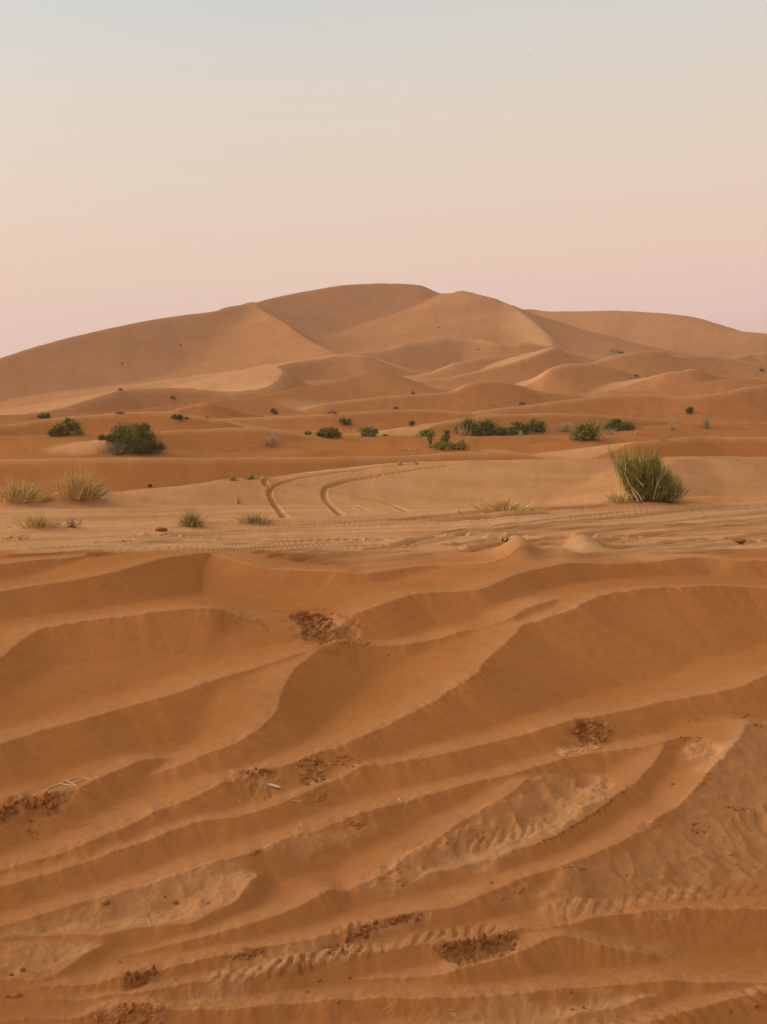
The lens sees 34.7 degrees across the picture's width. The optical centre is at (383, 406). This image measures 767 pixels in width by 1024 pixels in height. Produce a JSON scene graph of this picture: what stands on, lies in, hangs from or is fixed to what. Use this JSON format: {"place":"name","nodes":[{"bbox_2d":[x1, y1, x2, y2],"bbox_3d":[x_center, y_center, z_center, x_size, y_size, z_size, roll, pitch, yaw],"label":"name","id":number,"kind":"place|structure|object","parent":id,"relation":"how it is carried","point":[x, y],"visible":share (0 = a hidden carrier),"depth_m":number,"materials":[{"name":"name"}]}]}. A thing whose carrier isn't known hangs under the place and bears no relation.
{"place":"outdoors","nodes":[
{"label":"outdoors","id":0,"kind":"place"},
{"bbox_2d":[0,409,766,1023],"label":"ground","id":1,"kind":"structure","parent":0,"point":[150,699],"depth_m":13.17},
{"bbox_2d":[10,992,21,997],"bbox_3d":[-2.700,4.326,9.038,0.086,0.034,0.047,0,0,-35],"label":"sand clod","id":2,"kind":"object","parent":1,"relation":"on","point":[16,995],"visible":1,"depth_m":9.03,"materials":[{"name":"orange sand"}]},
{"bbox_2d":[21,818,39,839],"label":"sand clods","id":3,"kind":"object","parent":1,"relation":"on","point":[28,829],"visible":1,"depth_m":11.34,"materials":[{"name":"brown sand"}]},
{"bbox_2d":[0,790,63,818],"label":"sand clods","id":4,"kind":"object","parent":1,"relation":"on","point":[30,802],"visible":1,"depth_m":11.65,"materials":[{"name":"brown sand"}]},
{"bbox_2d":[0,477,67,502],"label":"grass tuft","id":5,"kind":"object","parent":1,"relation":"on","point":[11,495],"visible":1,"depth_m":40.71,"materials":[{"name":"plant"}]},
{"bbox_2d":[1,511,82,528],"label":"grass tuft","id":6,"kind":"object","parent":1,"relation":"on","point":[40,521],"visible":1,"depth_m":29.37,"materials":[{"name":"plant"}]},
{"bbox_2d":[38,493,56,500],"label":"grass tuft","id":7,"kind":"object","parent":1,"relation":"on","point":[48,495],"visible":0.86,"depth_m":41.15,"materials":[{"name":"plant"}]},
{"bbox_2d":[45,417,84,435],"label":"desert bush","id":8,"kind":"object","parent":1,"relation":"on","point":[69,425],"visible":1,"depth_m":130.56,"materials":[{"name":"green plant"}]},
{"bbox_2d":[41,777,91,792],"bbox_3d":[-3.100,3.679,11.949,0.240,0.055,0.465,0,0,40],"label":"dry twig","id":9,"kind":"object","parent":1,"relation":"on","point":[66,784],"visible":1,"depth_m":12.03,"materials":[{"name":"brown wood"}]},
{"bbox_2d":[57,515,86,527],"bbox_3d":[-7.531,2.800,29.771,0.656,0.379,0.509,0,0,14],"label":"dead shrub","id":10,"kind":"object","parent":1,"relation":"on","point":[72,524],"visible":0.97,"depth_m":29.75,"materials":[{"name":"brown plant"}]},
{"bbox_2d":[39,462,114,499],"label":"grass tuft","id":11,"kind":"object","parent":1,"relation":"on","point":[80,488],"visible":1,"depth_m":41.32,"materials":[{"name":"plant"}]},
{"bbox_2d":[93,486,111,496],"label":"grass tuft","id":12,"kind":"object","parent":1,"relation":"on","point":[101,492],"visible":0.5,"depth_m":42.22,"materials":[{"name":"brown plant"}]},
{"bbox_2d":[101,899,109,904],"bbox_3d":[-2.304,4.101,10.179,0.069,0.049,0.055,0,0,31],"label":"sand clod","id":13,"kind":"object","parent":1,"relation":"on","point":[105,901],"visible":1,"depth_m":10.16,"materials":[{"name":"brown sand"}]},
{"bbox_2d":[94,438,137,453],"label":"grey shrub","id":14,"kind":"object","parent":1,"relation":"on","point":[115,448],"visible":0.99,"depth_m":120.38,"materials":[{"name":"grey plant"}]},
{"bbox_2d":[93,1001,163,1023],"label":"sand clods","id":15,"kind":"object","parent":1,"relation":"on","point":[119,1017],"visible":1,"depth_m":8.85,"materials":[{"name":"brown sand"}]},
{"bbox_2d":[97,421,166,451],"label":"desert bush","id":16,"kind":"object","parent":1,"relation":"on","point":[139,435],"visible":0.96,"depth_m":121.08,"materials":[{"name":"green plant"}]},
{"bbox_2d":[122,965,156,987],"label":"sand clods","id":17,"kind":"object","parent":1,"relation":"on","point":[134,982],"visible":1,"depth_m":9.23,"materials":[{"name":"brown sand"}]},
{"bbox_2d":[155,527,167,530],"bbox_3d":[-5.300,2.936,29.364,0.329,0.125,0.192,0,0,0],"label":"sand clod","id":18,"kind":"object","parent":1,"relation":"on","point":[161,529],"visible":0.92,"depth_m":29.29,"materials":[{"name":"orange sand"}]},
{"bbox_2d":[170,413,183,419],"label":"desert shrub","id":19,"kind":"object","parent":1,"relation":"on","point":[178,416],"visible":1,"depth_m":187.78,"materials":[{"name":"green plant"}]},
{"bbox_2d":[172,505,210,526],"bbox_3d":[-4.676,2.870,30.255,1.054,0.987,1.060,0,0,-40],"label":"grass tuft","id":20,"kind":"object","parent":1,"relation":"on","point":[192,521],"visible":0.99,"depth_m":30.18,"materials":[{"name":"plant"}]},
{"bbox_2d":[227,473,239,480],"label":"grass tuft","id":21,"kind":"object","parent":1,"relation":"on","point":[233,478],"visible":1,"depth_m":49.18,"materials":[{"name":"plant"}]},
{"bbox_2d":[234,494,243,503],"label":"grass tuft","id":22,"kind":"object","parent":1,"relation":"on","point":[238,501],"visible":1,"depth_m":44.53,"materials":[{"name":"plant"}]},
{"bbox_2d":[228,946,265,959],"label":"sand clods","id":23,"kind":"object","parent":1,"relation":"on","point":[253,954],"visible":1,"depth_m":9.52,"materials":[{"name":"brown sand"}]},
{"bbox_2d":[226,510,276,524],"bbox_3d":[-3.302,2.800,31.108,1.368,0.395,1.137,0,0,0],"label":"grass tuft","id":24,"kind":"object","parent":1,"relation":"on","point":[252,520],"visible":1,"depth_m":31.11,"materials":[{"name":"plant"}]},
{"bbox_2d":[242,472,260,479],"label":"grass tuft","id":25,"kind":"object","parent":1,"relation":"on","point":[248,477],"visible":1,"depth_m":49.67,"materials":[{"name":"plant"}]},
{"bbox_2d":[249,849,259,856],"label":"sand clods","id":26,"kind":"object","parent":1,"relation":"on","point":[256,851],"visible":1,"depth_m":10.85,"materials":[{"name":"brown sand"}]},
{"bbox_2d":[245,767,275,776],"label":"sand clods","id":27,"kind":"object","parent":1,"relation":"on","point":[264,770],"visible":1,"depth_m":12.17,"materials":[{"name":"brown sand"}]},
{"bbox_2d":[260,433,281,446],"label":"dry shrub","id":28,"kind":"object","parent":1,"relation":"on","point":[269,442],"visible":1,"depth_m":127.95,"materials":[{"name":"brown plant"}]},
{"bbox_2d":[297,755,327,784],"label":"sand clods","id":29,"kind":"object","parent":1,"relation":"on","point":[315,762],"visible":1,"depth_m":12.25,"materials":[{"name":"brown sand"}]},
{"bbox_2d":[298,611,332,638],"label":"sand clods","id":30,"kind":"object","parent":1,"relation":"on","point":[320,622],"visible":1,"depth_m":16.06,"materials":[{"name":"brown sand"}]},
{"bbox_2d":[304,785,326,803],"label":"sand clods","id":31,"kind":"object","parent":1,"relation":"on","point":[319,798],"visible":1,"depth_m":11.79,"materials":[{"name":"brown sand"}]},
{"bbox_2d":[314,426,342,437],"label":"desert shrub","id":32,"kind":"object","parent":1,"relation":"on","point":[330,432],"visible":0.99,"depth_m":132.60,"materials":[{"name":"green plant"}]},
{"bbox_2d":[321,944,362,955],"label":"sand clods","id":33,"kind":"object","parent":1,"relation":"on","point":[340,950],"visible":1,"depth_m":9.57,"materials":[{"name":"brown sand"}]},
{"bbox_2d":[329,754,360,766],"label":"sand clods","id":34,"kind":"object","parent":1,"relation":"on","point":[341,756],"visible":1,"depth_m":12.43,"materials":[{"name":"brown sand"}]},
{"bbox_2d":[339,417,352,424],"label":"desert shrub","id":35,"kind":"object","parent":1,"relation":"on","point":[343,420],"visible":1,"depth_m":229.72,"materials":[{"name":"green plant"}]},
{"bbox_2d":[326,637,378,645],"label":"sand clods","id":36,"kind":"object","parent":1,"relation":"on","point":[352,642],"visible":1,"depth_m":15.18,"materials":[{"name":"brown sand"}]},
{"bbox_2d":[346,815,366,829],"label":"sand clods","id":37,"kind":"object","parent":1,"relation":"on","point":[356,825],"visible":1,"depth_m":11.30,"materials":[{"name":"brown sand"}]},
{"bbox_2d":[357,425,377,436],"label":"desert shrub","id":38,"kind":"object","parent":1,"relation":"on","point":[366,431],"visible":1,"depth_m":191.45,"materials":[{"name":"green plant"}]},
{"bbox_2d":[5,600,749,1022],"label":"sand crumbs","id":39,"kind":"object","parent":1,"relation":"on","point":[337,908],"visible":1,"depth_m":10.43,"materials":[{"name":"brown sand"}]},
{"bbox_2d":[345,912,421,943],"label":"sand clods","id":40,"kind":"object","parent":1,"relation":"on","point":[399,918],"visible":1,"depth_m":9.87,"materials":[{"name":"brown sand"}]},
{"bbox_2d":[377,864,410,881],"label":"sand clods","id":41,"kind":"object","parent":1,"relation":"on","point":[391,872],"visible":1,"depth_m":10.59,"materials":[{"name":"brown sand"}]},
{"bbox_2d":[395,877,407,885],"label":"sand clods","id":42,"kind":"object","parent":1,"relation":"on","point":[401,884],"visible":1,"depth_m":10.49,"materials":[{"name":"brown sand"}]},
{"bbox_2d":[408,420,415,426],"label":"desert shrub","id":43,"kind":"object","parent":1,"relation":"on","point":[411,423],"visible":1,"depth_m":199.69,"materials":[{"name":"green plant"}]},
{"bbox_2d":[418,428,435,436],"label":"desert shrub","id":44,"kind":"object","parent":1,"relation":"on","point":[423,432],"visible":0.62,"depth_m":192.84,"materials":[{"name":"green plant"}]},
{"bbox_2d":[424,431,434,447],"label":"desert shrub","id":45,"kind":"object","parent":1,"relation":"on","point":[429,434],"visible":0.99,"depth_m":129.23,"materials":[{"name":"green plant"}]},
{"bbox_2d":[430,429,451,449],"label":"desert shrub","id":46,"kind":"object","parent":1,"relation":"on","point":[444,440],"visible":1,"depth_m":99.60,"materials":[{"name":"green plant"}]},
{"bbox_2d":[446,439,470,449],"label":"desert shrub","id":47,"kind":"object","parent":1,"relation":"on","point":[459,445],"visible":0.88,"depth_m":128.11,"materials":[{"name":"green plant"}]},
{"bbox_2d":[454,423,472,435],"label":"grass tuft","id":48,"kind":"object","parent":1,"relation":"on","point":[463,432],"visible":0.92,"depth_m":196.00,"materials":[{"name":"plant"}]},
{"bbox_2d":[454,417,485,435],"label":"desert shrub","id":49,"kind":"object","parent":1,"relation":"on","point":[476,429],"visible":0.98,"depth_m":196.57,"materials":[{"name":"green plant"}]},
{"bbox_2d":[441,826,498,843],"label":"sand clods","id":50,"kind":"object","parent":1,"relation":"on","point":[475,834],"visible":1,"depth_m":11.21,"materials":[{"name":"brown sand"}]},
{"bbox_2d":[442,929,511,950],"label":"sand clods","id":51,"kind":"object","parent":1,"relation":"on","point":[481,938],"visible":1,"depth_m":9.66,"materials":[{"name":"brown sand"}]},
{"bbox_2d":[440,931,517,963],"bbox_3d":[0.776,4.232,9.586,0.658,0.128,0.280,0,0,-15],"label":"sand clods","id":52,"kind":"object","parent":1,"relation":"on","point":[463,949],"visible":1,"depth_m":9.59,"materials":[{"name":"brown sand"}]},
{"bbox_2d":[476,418,501,435],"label":"desert shrub","id":53,"kind":"object","parent":1,"relation":"on","point":[490,426],"visible":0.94,"depth_m":198.83,"materials":[{"name":"green plant"}]},
{"bbox_2d":[446,492,546,512],"bbox_3d":[3.259,2.620,34.359,2.736,0.582,2.057,0,0,28],"label":"grass tuft","id":54,"kind":"object","parent":1,"relation":"on","point":[499,505],"visible":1,"depth_m":34.21,"materials":[{"name":"plant"}]},
{"bbox_2d":[497,426,511,435],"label":"desert shrub","id":55,"kind":"object","parent":1,"relation":"on","point":[505,431],"visible":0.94,"depth_m":198.73,"materials":[{"name":"green plant"}]},
{"bbox_2d":[499,887,523,899],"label":"sand clods","id":56,"kind":"object","parent":1,"relation":"on","point":[509,893],"visible":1,"depth_m":10.31,"materials":[{"name":"brown sand"}]},
{"bbox_2d":[509,419,535,434],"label":"desert shrub","id":57,"kind":"object","parent":1,"relation":"on","point":[524,428],"visible":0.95,"depth_m":200.47,"materials":[{"name":"green plant"}]},
{"bbox_2d":[528,418,546,433],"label":"desert shrub","id":58,"kind":"object","parent":1,"relation":"on","point":[539,426],"visible":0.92,"depth_m":203.04,"materials":[{"name":"green plant"}]},
{"bbox_2d":[552,421,573,430],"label":"dry shrub","id":59,"kind":"object","parent":1,"relation":"on","point":[566,428],"visible":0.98,"depth_m":204.29,"materials":[{"name":"brown plant"}]},
{"bbox_2d":[559,746,592,759],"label":"sand clods","id":60,"kind":"object","parent":1,"relation":"on","point":[573,753],"visible":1,"depth_m":12.51,"materials":[{"name":"brown sand"}]},
{"bbox_2d":[536,784,631,845],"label":"sand clods","id":61,"kind":"object","parent":1,"relation":"on","point":[573,826],"visible":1,"depth_m":11.38,"materials":[{"name":"brown sand"}]},
{"bbox_2d":[568,420,606,440],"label":"desert bush","id":62,"kind":"object","parent":1,"relation":"on","point":[588,431],"visible":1,"depth_m":113.81,"materials":[{"name":"green plant"}]},
{"bbox_2d":[574,719,609,746],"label":"sand clods","id":63,"kind":"object","parent":1,"relation":"on","point":[582,724],"visible":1,"depth_m":13.02,"materials":[{"name":"brown sand"}]},
{"bbox_2d":[603,428,619,434],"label":"dry shrub","id":64,"kind":"object","parent":1,"relation":"on","point":[611,432],"visible":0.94,"depth_m":196.18,"materials":[{"name":"plant"}]},
{"bbox_2d":[597,489,634,502],"bbox_3d":[6.892,2.587,36.221,1.145,0.440,1.081,0,0,-23],"label":"grass tuft","id":65,"kind":"object","parent":1,"relation":"on","point":[614,498],"visible":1,"depth_m":36.20,"materials":[{"name":"plant"}]},
{"bbox_2d":[603,418,636,430],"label":"desert bush","id":66,"kind":"object","parent":1,"relation":"on","point":[616,423],"visible":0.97,"depth_m":199.31,"materials":[{"name":"green plant"}]},
{"bbox_2d":[607,441,690,503],"bbox_3d":[7.926,1.917,36.421,2.434,1.975,1.711,0,0,0],"label":"broom bush","id":67,"kind":"object","parent":1,"relation":"on","point":[644,478],"visible":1,"depth_m":36.17,"materials":[{"name":"green plant"}]},
{"bbox_2d":[667,421,677,430],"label":"dry shrub","id":68,"kind":"object","parent":1,"relation":"on","point":[670,427],"visible":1,"depth_m":196.71,"materials":[{"name":"brown plant"}]},
{"bbox_2d":[680,736,701,741],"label":"sand clods","id":69,"kind":"object","parent":1,"relation":"on","point":[690,738],"visible":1,"depth_m":12.82,"materials":[{"name":"brown sand"}]},
{"bbox_2d":[684,822,709,833],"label":"sand clods","id":70,"kind":"object","parent":1,"relation":"on","point":[692,824],"visible":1,"depth_m":11.33,"materials":[{"name":"brown sand"}]},
{"bbox_2d":[695,413,710,428],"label":"dry shrub","id":71,"kind":"object","parent":1,"relation":"on","point":[706,424],"visible":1,"depth_m":199.07,"materials":[{"name":"brown plant"}]},
{"bbox_2d":[693,771,712,793],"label":"sand clods","id":72,"kind":"object","parent":1,"relation":"on","point":[708,773],"visible":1,"depth_m":11.96,"materials":[{"name":"brown sand"}]},
{"bbox_2d":[731,538,746,542],"bbox_3d":[6.668,2.512,23.038,0.285,0.100,0.178,0,0,40],"label":"sand clod","id":73,"kind":"object","parent":1,"relation":"on","point":[738,540],"visible":1,"depth_m":22.97,"materials":[{"name":"orange sand"}]},
{"bbox_2d":[726,805,751,810],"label":"sand clods","id":74,"kind":"object","parent":1,"relation":"on","point":[728,806],"visible":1,"depth_m":11.64,"materials":[{"name":"brown sand"}]},
{"bbox_2d":[0,283,766,424],"bbox_3d":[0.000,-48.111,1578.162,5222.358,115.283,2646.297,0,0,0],"label":"dune hills","id":75,"kind":"structure","parent":0,"point":[360,348],"depth_m":682.48,"materials":[{"name":"sand"}]},
{"bbox_2d":[36,413,45,417],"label":"desert shrub","id":76,"kind":"object","parent":75,"relation":"on","point":[42,415],"visible":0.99,"depth_m":292.67,"materials":[{"name":"green plant"}]},
{"bbox_2d":[270,408,278,413],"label":"desert shrub","id":77,"kind":"object","parent":75,"relation":"on","point":[272,410],"visible":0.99,"depth_m":341.68,"materials":[{"name":"green plant"}]},
{"bbox_2d":[685,406,693,413],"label":"desert shrub","id":78,"kind":"object","parent":75,"relation":"on","point":[690,410],"visible":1,"depth_m":290.26,"materials":[{"name":"green plant"}]},
{"bbox_2d":[0,0,766,357],"label":"sky","id":79,"kind":"structure","parent":0,"point":[159,159],"materials":[{"name":"pink"}]}
]}

